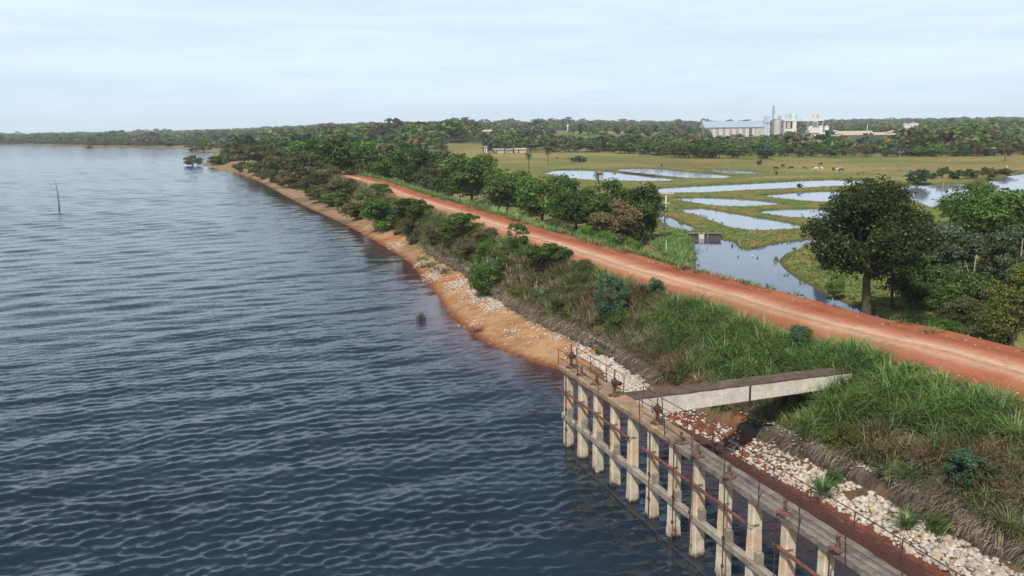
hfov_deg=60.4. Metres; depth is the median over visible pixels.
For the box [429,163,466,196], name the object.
tree
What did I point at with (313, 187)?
shrub
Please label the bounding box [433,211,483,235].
shrub
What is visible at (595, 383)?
gate hoist
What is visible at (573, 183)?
tree
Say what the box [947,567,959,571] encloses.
stone
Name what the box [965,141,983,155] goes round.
tree
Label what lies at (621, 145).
tree
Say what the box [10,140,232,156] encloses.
shore scrub
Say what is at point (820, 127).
silo
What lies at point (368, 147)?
tree
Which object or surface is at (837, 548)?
gate hoist
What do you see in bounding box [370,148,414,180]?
tree
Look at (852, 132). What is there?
long shed
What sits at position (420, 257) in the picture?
beach green scrub
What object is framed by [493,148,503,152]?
farm house
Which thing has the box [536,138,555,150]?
tree
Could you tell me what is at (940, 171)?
shrub
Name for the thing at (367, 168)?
tree
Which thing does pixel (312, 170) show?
tree
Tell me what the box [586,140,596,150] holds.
tree
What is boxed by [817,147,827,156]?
tree
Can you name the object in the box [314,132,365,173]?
tree
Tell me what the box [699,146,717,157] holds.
tree
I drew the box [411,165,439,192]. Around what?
tree
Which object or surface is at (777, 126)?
silo
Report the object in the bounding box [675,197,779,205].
pond water
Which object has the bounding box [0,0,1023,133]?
sky
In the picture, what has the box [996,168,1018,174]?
shrub
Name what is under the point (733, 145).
tree
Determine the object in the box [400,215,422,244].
shrub
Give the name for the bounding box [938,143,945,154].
tree
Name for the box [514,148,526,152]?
farm house
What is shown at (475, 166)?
tree
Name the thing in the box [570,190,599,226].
tree
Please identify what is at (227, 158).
shore scrub
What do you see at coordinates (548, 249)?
shrub
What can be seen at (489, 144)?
tree
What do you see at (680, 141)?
tree
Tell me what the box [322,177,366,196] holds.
shrub
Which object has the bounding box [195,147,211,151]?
shrub
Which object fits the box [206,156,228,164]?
shrub
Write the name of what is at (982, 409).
tall grass
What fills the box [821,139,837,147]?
tree
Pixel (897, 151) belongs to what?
tree
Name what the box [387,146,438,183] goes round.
tree
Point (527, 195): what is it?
tree
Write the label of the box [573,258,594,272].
shrub
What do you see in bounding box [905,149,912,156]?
tree
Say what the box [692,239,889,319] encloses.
canal water
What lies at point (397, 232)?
shrub
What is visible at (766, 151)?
tree
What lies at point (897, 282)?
tree
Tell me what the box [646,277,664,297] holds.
shrub
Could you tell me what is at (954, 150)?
tree
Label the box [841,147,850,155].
tree
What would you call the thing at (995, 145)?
tree
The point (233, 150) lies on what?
tree
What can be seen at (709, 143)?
tree
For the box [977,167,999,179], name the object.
shrub
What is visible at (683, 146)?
tree
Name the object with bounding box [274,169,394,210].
dry grass
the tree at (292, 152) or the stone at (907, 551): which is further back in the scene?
the tree at (292, 152)
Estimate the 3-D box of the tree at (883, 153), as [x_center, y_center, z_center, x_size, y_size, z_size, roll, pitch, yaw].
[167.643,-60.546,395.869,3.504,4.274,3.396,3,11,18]
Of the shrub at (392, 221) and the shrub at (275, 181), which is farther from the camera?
the shrub at (275, 181)
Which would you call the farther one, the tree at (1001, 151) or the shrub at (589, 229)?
the tree at (1001, 151)
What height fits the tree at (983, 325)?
2.180 m
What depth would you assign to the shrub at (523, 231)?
85.33 m
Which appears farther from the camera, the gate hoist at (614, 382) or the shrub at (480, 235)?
the shrub at (480, 235)
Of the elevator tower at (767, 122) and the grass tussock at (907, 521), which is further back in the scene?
the elevator tower at (767, 122)
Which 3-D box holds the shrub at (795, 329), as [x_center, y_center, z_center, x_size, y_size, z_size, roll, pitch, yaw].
[15.483,2.616,47.484,1.593,1.458,1.349,-8,13,-35]
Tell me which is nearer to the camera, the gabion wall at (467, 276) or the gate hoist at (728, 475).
the gate hoist at (728, 475)
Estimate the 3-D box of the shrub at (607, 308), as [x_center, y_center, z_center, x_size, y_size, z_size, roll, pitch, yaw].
[6.785,1.006,61.056,2.608,4.237,2.553,-3,11,-14]
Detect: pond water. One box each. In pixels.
[545,170,675,180]
[615,168,732,177]
[656,180,869,192]
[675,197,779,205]
[677,208,800,229]
[702,169,764,173]
[760,209,828,217]
[762,191,840,200]
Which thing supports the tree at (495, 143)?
on the ground at (542, 348)
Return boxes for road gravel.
[501,218,1019,393]
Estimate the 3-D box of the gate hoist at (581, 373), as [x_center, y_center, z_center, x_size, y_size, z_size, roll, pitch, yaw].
[3.314,6.444,42.962,0.545,5.460,0.420,-4,11,-19]
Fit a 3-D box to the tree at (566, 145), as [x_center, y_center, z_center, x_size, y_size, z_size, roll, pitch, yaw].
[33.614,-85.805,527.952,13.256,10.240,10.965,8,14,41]
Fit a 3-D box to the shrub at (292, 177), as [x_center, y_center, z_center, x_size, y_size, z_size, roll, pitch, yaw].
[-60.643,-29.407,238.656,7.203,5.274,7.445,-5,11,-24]
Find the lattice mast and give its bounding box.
[771,106,774,133]
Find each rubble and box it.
[387,239,1023,575]
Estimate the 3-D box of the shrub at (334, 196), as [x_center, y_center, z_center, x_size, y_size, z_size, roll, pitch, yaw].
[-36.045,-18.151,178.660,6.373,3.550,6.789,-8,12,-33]
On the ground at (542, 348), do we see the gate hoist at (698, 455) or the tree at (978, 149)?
the tree at (978, 149)
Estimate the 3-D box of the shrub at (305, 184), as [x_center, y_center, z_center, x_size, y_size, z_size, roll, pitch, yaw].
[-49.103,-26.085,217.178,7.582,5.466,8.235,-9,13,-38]
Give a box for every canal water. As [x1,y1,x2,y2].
[659,216,695,230]
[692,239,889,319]
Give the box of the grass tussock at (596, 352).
[593,348,604,355]
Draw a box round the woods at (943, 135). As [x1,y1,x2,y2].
[0,116,1023,160]
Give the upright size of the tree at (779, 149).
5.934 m
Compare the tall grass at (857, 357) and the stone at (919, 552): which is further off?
the tall grass at (857, 357)
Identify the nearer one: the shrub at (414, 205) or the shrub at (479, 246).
the shrub at (479, 246)
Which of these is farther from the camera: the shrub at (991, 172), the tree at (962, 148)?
the tree at (962, 148)
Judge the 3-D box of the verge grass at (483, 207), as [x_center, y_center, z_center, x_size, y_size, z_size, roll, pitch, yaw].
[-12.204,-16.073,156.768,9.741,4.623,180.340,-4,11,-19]
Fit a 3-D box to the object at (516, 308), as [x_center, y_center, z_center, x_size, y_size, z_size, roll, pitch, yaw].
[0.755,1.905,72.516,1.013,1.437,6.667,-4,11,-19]
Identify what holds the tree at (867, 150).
on the ground at (542, 348)
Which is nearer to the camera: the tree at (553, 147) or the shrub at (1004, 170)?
the shrub at (1004, 170)
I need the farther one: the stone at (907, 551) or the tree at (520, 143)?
the tree at (520, 143)
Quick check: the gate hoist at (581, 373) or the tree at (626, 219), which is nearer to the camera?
the gate hoist at (581, 373)
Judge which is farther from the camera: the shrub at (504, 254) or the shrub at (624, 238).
the shrub at (624, 238)
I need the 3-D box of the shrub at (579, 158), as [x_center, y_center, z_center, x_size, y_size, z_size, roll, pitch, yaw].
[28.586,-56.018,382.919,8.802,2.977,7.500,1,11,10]
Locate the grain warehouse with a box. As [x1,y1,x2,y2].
[699,121,763,136]
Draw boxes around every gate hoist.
[565,344,575,446]
[575,365,585,456]
[589,375,601,451]
[608,369,621,483]
[647,394,662,518]
[671,431,687,543]
[687,444,705,558]
[721,464,737,575]
[773,499,793,575]
[827,534,847,575]
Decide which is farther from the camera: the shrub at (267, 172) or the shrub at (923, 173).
the shrub at (267, 172)
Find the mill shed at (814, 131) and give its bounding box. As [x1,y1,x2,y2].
[805,127,820,135]
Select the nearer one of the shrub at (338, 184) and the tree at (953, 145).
the shrub at (338, 184)
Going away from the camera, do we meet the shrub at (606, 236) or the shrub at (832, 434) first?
the shrub at (832, 434)
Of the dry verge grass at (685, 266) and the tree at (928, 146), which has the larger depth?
the tree at (928, 146)
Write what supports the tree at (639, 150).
on the ground at (542, 348)
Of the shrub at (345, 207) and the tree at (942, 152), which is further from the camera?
the tree at (942, 152)
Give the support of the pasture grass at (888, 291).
on the ground at (542, 348)
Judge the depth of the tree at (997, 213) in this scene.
85.25 m
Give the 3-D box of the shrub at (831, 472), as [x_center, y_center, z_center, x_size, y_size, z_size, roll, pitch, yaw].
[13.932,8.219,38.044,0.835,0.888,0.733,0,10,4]
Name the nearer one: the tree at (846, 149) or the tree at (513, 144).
the tree at (846, 149)
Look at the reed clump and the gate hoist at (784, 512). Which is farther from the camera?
the reed clump
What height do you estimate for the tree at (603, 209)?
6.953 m
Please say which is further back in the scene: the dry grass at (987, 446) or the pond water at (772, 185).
the pond water at (772, 185)
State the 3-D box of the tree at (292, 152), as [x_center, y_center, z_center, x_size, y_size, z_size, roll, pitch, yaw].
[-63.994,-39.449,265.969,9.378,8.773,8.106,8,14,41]
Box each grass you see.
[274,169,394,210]
[288,183,455,274]
[344,168,697,270]
[362,196,712,318]
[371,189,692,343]
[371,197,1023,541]
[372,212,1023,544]
[373,193,1023,464]
[378,194,1023,546]
[418,242,1023,569]
[454,163,1023,335]
[466,205,738,280]
[636,228,1020,339]
[653,227,697,264]
[707,361,1023,547]
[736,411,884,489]
[807,331,908,390]
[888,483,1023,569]
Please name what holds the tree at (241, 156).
on the ground at (542, 348)
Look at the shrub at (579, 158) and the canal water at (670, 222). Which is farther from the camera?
the shrub at (579, 158)
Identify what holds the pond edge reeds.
on the ground at (542, 348)
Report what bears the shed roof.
on the ground at (542, 348)
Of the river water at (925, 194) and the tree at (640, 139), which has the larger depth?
the tree at (640, 139)
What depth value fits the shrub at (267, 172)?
283.06 m
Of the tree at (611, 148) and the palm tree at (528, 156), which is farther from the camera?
the tree at (611, 148)
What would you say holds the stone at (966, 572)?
on the ground at (542, 348)
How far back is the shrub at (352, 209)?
150.57 m
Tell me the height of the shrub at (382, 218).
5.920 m
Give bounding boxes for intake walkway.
[558,347,962,575]
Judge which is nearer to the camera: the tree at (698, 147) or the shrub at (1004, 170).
the shrub at (1004, 170)
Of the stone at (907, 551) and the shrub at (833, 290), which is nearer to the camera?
the stone at (907, 551)
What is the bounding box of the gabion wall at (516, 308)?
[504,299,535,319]
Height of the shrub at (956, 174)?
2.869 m
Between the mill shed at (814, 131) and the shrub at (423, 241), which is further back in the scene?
the mill shed at (814, 131)
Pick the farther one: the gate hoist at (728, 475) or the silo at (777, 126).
the silo at (777, 126)
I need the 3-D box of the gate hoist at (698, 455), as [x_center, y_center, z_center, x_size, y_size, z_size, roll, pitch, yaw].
[6.764,8.407,32.637,0.545,5.460,0.420,-5,11,-24]
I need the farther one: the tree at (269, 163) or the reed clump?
the tree at (269, 163)
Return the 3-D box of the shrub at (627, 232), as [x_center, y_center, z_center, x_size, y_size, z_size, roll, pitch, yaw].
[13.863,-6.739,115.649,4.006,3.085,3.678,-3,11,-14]
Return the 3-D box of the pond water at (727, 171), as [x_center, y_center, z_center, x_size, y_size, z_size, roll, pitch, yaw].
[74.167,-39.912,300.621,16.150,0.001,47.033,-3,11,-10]
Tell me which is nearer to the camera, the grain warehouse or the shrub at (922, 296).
the shrub at (922, 296)
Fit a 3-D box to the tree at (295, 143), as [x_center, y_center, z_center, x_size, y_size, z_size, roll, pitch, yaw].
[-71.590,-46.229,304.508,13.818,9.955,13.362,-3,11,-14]
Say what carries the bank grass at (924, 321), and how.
on the ground at (542, 348)
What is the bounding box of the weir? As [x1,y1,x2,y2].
[687,226,721,238]
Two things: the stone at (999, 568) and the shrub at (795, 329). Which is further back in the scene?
the shrub at (795, 329)
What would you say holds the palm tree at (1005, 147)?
on the ground at (542, 348)
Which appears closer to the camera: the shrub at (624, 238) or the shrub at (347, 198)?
the shrub at (624, 238)
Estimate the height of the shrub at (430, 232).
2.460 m
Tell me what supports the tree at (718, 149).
on the ground at (542, 348)
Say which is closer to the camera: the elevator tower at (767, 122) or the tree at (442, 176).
the tree at (442, 176)
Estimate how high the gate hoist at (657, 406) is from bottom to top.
6.220 m
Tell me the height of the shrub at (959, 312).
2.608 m
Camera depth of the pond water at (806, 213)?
159.19 m
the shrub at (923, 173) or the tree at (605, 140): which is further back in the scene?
the tree at (605, 140)
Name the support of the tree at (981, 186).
on the ground at (542, 348)
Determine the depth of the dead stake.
189.67 m
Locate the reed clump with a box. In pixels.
[415,310,426,320]
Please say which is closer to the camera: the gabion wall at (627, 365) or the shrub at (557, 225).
the gabion wall at (627, 365)
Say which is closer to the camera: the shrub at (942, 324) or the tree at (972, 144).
the shrub at (942, 324)
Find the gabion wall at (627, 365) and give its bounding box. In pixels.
[540,317,644,374]
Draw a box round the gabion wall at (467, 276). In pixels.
[464,267,501,298]
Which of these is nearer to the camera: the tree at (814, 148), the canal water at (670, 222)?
the canal water at (670, 222)
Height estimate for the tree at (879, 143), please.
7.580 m
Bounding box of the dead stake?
[55,181,59,206]
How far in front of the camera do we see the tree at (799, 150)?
405.66 m
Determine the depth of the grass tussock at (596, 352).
58.88 m
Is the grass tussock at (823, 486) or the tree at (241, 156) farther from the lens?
the tree at (241, 156)
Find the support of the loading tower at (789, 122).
on the ground at (542, 348)
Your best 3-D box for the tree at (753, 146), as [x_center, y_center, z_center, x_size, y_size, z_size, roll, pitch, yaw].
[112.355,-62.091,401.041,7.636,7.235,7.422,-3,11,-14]
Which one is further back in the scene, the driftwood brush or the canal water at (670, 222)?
the canal water at (670, 222)
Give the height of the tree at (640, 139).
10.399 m
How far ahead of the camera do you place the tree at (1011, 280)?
67.56 m
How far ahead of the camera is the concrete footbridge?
40.76 m
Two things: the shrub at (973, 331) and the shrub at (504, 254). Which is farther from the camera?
the shrub at (504, 254)
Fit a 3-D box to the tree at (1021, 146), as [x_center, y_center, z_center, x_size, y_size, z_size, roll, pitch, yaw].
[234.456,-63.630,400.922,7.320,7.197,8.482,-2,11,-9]
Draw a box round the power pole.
[660,191,673,234]
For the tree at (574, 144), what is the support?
on the ground at (542, 348)
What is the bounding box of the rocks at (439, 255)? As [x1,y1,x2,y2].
[419,243,466,272]
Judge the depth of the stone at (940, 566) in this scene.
31.65 m
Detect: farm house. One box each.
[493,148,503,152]
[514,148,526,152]
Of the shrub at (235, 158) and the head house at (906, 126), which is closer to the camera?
the shrub at (235, 158)
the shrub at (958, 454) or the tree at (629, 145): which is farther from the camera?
the tree at (629, 145)
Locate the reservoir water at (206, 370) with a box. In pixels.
[0,144,935,575]
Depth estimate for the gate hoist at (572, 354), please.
43.81 m
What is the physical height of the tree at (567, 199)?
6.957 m
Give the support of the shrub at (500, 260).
on the ground at (542, 348)
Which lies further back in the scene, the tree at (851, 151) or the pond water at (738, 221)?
the tree at (851, 151)
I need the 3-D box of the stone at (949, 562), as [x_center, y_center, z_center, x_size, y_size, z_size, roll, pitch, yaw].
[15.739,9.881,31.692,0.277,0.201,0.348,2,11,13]
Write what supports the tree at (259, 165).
on the ground at (542, 348)
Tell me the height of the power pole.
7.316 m
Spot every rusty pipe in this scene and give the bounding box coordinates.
[558,387,634,438]
[641,446,758,525]
[772,543,819,575]
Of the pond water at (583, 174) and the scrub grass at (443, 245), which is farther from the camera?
the pond water at (583, 174)
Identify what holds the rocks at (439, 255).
on the ground at (542, 348)
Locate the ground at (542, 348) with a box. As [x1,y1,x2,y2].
[0,128,1023,575]
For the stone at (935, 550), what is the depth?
32.24 m
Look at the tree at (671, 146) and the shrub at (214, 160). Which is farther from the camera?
the tree at (671, 146)
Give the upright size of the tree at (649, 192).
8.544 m
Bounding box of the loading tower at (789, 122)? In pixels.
[782,113,799,133]
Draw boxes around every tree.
[223,141,258,163]
[237,153,250,163]
[244,144,279,167]
[244,161,262,172]
[251,146,278,161]
[254,137,290,145]
[260,150,295,176]
[276,153,322,179]
[285,140,315,153]
[287,144,312,157]
[298,138,336,168]
[300,167,320,174]
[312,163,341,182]
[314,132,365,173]
[343,139,384,169]
[346,163,371,173]
[359,166,379,173]
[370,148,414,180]
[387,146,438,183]
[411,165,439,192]
[424,172,443,184]
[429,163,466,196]
[438,153,504,201]
[480,169,532,212]
[484,141,494,153]
[492,140,503,145]
[500,142,509,149]
[503,138,524,148]
[509,142,518,152]
[512,173,567,220]
[522,140,535,147]
[524,153,530,171]
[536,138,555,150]
[545,139,558,149]
[545,186,597,230]
[547,173,580,214]
[558,136,578,151]
[570,141,583,151]
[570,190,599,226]
[579,141,594,151]
[581,172,634,215]
[581,191,612,230]
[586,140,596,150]
[587,195,644,236]
[593,143,603,151]
[593,171,603,193]
[595,136,611,151]
[607,139,616,152]
[614,139,628,153]
[615,140,626,153]
[619,181,667,242]
[626,142,636,153]
[636,145,642,154]
[637,136,648,153]
[649,142,664,155]
[659,148,670,156]
[667,142,679,154]
[674,144,694,157]
[675,138,687,144]
[690,138,717,157]
[691,143,704,157]
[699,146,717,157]
[709,145,729,158]
[723,143,739,157]
[726,139,736,143]
[736,146,752,158]
[750,144,762,157]
[756,143,773,158]
[777,145,785,155]
[784,145,794,154]
[793,147,806,156]
[800,172,947,315]
[807,145,819,156]
[813,252,829,266]
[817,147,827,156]
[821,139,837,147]
[825,144,845,156]
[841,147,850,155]
[846,149,858,156]
[859,145,872,155]
[861,147,871,156]
[866,245,931,308]
[870,139,885,150]
[881,149,888,156]
[892,148,904,155]
[898,263,955,295]
[900,218,946,265]
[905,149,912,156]
[912,148,925,156]
[913,221,982,297]
[920,144,940,155]
[926,144,941,155]
[930,176,1016,224]
[937,185,1023,262]
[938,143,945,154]
[942,225,1023,298]
[945,146,958,154]
[946,142,964,155]
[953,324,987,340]
[957,145,970,155]
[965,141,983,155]
[971,143,991,155]
[975,263,1023,346]
[978,321,1018,344]
[985,142,1001,150]
[985,224,1023,288]
[997,143,1004,154]
[1000,258,1023,309]
[1001,143,1011,160]
[1006,142,1015,155]
[1016,141,1023,154]
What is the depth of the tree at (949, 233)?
76.47 m
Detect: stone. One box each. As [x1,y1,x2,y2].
[905,547,913,554]
[917,548,925,554]
[927,543,934,549]
[931,548,942,553]
[938,547,947,553]
[938,563,946,569]
[941,535,952,541]
[945,560,952,565]
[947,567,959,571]
[963,570,971,575]
[964,562,976,567]
[968,549,975,555]
[974,569,979,575]
[978,565,986,569]
[980,570,991,575]
[981,561,990,566]
[994,565,1005,570]
[998,571,1006,575]
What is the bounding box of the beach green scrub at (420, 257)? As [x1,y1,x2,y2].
[301,188,456,274]
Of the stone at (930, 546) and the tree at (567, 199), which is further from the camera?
the tree at (567, 199)
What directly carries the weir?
on the ground at (542, 348)
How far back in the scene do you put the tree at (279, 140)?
423.24 m
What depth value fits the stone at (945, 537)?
32.56 m
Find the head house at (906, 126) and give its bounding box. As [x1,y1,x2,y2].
[902,123,910,129]
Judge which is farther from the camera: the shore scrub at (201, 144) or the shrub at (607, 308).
the shore scrub at (201, 144)
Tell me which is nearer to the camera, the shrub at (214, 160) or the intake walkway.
the intake walkway
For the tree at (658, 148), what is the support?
on the ground at (542, 348)
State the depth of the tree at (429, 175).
212.20 m
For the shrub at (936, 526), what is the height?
1.109 m
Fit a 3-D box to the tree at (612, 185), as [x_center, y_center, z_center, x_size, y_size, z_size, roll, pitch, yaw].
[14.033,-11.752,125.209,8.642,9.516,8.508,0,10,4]
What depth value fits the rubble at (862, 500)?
38.77 m
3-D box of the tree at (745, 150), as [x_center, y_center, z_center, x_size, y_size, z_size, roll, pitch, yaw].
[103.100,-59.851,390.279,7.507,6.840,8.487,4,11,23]
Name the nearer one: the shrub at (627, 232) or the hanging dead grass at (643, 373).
the hanging dead grass at (643, 373)
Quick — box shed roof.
[984,147,996,155]
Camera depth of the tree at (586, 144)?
515.16 m
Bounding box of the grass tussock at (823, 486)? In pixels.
[799,469,842,497]
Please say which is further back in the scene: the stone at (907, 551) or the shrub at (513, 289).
the shrub at (513, 289)
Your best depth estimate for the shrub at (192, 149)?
692.87 m
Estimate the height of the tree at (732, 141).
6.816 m
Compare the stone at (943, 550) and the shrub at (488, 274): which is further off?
the shrub at (488, 274)
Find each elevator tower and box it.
[764,115,770,135]
[813,114,817,127]
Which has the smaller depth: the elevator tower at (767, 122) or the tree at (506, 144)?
the tree at (506, 144)
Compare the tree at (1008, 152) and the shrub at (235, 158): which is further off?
the shrub at (235, 158)
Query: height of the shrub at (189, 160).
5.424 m
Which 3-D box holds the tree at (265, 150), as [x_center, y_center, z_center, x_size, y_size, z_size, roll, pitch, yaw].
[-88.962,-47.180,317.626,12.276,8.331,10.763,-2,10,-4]
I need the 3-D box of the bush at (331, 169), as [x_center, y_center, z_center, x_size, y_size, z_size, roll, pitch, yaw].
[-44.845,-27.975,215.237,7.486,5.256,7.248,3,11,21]
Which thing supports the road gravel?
on the dirt road
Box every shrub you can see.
[183,155,202,165]
[184,146,199,150]
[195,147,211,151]
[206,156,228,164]
[230,154,249,160]
[259,174,268,178]
[263,170,274,174]
[272,179,288,184]
[275,170,298,187]
[291,181,304,189]
[297,171,326,188]
[305,187,329,202]
[307,185,318,190]
[319,190,345,205]
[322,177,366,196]
[334,199,346,207]
[340,194,351,202]
[341,203,351,214]
[347,203,363,219]
[350,182,395,204]
[358,195,401,231]
[388,197,434,222]
[388,218,400,226]
[393,230,400,234]
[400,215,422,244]
[421,237,431,245]
[424,226,445,243]
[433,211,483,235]
[458,244,475,258]
[466,261,504,296]
[471,227,498,241]
[475,240,492,253]
[496,257,513,272]
[497,250,510,257]
[505,284,526,298]
[507,223,529,246]
[514,242,573,266]
[544,219,574,233]
[549,296,574,317]
[570,156,587,161]
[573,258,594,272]
[574,224,600,236]
[591,228,623,247]
[593,271,630,319]
[601,308,633,332]
[613,226,633,237]
[616,234,633,247]
[618,238,642,250]
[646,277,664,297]
[787,322,813,344]
[821,421,866,453]
[823,279,845,296]
[824,469,844,485]
[898,280,944,309]
[902,168,931,183]
[924,510,951,535]
[928,316,964,331]
[929,173,937,178]
[929,268,1004,323]
[936,166,949,177]
[938,294,993,325]
[942,447,1001,489]
[947,169,964,178]
[962,169,977,178]
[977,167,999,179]
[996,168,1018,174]
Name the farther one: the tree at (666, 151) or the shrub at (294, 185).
the tree at (666, 151)
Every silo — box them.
[772,116,781,134]
[818,125,823,134]
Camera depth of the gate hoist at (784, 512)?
27.36 m
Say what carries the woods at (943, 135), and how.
on the ground at (542, 348)
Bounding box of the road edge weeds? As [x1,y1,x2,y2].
[437,197,1023,402]
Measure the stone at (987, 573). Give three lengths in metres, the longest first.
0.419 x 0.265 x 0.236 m
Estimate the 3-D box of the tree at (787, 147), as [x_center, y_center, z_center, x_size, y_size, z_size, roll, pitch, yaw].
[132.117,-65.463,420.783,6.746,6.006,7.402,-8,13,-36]
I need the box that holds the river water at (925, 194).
[902,173,1023,206]
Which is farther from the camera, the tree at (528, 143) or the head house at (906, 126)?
the head house at (906, 126)
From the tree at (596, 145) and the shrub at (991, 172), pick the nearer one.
the shrub at (991, 172)
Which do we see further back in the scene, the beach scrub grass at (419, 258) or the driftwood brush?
the beach scrub grass at (419, 258)
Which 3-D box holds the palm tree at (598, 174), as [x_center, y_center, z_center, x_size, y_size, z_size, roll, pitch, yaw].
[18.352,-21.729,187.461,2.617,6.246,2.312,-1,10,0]
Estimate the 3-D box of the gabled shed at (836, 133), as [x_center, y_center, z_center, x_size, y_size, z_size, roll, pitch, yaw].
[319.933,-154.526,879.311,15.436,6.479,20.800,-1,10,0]
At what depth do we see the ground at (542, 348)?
166.16 m
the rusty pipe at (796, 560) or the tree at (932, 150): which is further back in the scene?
the tree at (932, 150)
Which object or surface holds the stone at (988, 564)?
on the ground at (542, 348)
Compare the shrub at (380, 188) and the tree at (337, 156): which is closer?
the shrub at (380, 188)
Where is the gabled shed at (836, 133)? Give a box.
[822,130,842,135]
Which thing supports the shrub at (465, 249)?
on the ground at (542, 348)
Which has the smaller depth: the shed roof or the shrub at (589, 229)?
the shrub at (589, 229)
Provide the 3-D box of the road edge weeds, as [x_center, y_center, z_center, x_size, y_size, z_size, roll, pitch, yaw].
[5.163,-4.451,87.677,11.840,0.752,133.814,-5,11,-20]
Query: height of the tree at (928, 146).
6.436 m
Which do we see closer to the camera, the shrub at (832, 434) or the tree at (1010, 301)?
the shrub at (832, 434)
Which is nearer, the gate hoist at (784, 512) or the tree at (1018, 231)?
the gate hoist at (784, 512)
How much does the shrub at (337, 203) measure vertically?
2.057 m
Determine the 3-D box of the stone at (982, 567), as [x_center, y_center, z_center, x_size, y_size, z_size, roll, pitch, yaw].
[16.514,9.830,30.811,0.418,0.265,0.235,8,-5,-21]
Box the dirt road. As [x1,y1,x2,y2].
[321,169,1023,401]
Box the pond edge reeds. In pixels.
[547,167,1022,318]
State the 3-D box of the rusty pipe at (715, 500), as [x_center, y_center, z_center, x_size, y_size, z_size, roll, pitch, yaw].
[6.745,7.207,32.648,0.405,0.166,7.691,-4,11,-19]
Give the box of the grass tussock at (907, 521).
[881,503,928,528]
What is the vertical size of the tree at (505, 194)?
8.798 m
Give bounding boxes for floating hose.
[572,458,705,575]
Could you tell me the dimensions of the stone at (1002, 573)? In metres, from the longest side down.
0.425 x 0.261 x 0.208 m
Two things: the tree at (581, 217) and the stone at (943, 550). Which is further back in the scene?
the tree at (581, 217)
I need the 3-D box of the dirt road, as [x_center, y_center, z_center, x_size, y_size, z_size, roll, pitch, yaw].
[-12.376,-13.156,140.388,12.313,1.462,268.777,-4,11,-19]
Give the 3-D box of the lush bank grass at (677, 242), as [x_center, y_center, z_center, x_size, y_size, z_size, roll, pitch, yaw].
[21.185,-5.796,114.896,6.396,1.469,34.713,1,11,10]
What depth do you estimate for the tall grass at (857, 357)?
43.56 m
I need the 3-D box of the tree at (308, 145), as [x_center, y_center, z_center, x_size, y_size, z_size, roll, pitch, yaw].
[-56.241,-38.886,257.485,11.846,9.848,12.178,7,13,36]
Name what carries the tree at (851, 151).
on the ground at (542, 348)
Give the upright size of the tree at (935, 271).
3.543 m
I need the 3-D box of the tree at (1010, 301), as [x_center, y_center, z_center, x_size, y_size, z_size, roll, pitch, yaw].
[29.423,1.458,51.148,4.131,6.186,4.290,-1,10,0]
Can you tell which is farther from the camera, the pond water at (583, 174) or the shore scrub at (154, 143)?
the shore scrub at (154, 143)
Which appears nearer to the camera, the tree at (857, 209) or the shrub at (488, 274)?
the tree at (857, 209)
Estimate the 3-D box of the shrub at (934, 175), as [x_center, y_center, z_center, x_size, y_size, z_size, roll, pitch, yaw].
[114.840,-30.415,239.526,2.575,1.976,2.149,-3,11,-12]
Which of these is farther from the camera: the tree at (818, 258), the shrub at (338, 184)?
the shrub at (338, 184)
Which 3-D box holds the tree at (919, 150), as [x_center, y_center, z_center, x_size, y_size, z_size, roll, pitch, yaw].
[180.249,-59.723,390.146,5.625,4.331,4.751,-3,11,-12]
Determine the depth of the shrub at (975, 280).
66.99 m
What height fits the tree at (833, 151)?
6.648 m
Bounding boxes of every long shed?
[839,131,873,134]
[873,127,901,134]
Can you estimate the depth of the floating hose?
36.07 m
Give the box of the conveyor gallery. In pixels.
[797,119,823,125]
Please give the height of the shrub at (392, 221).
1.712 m
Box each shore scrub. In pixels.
[0,141,229,161]
[6,141,228,163]
[9,140,237,159]
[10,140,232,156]
[19,140,236,161]
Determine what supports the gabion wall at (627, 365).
on the ground at (542, 348)
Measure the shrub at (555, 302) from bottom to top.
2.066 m
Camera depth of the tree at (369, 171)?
258.51 m
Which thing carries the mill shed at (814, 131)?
on the ground at (542, 348)
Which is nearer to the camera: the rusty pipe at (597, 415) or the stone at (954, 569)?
the stone at (954, 569)
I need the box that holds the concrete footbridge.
[624,367,852,412]
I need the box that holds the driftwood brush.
[460,325,484,332]

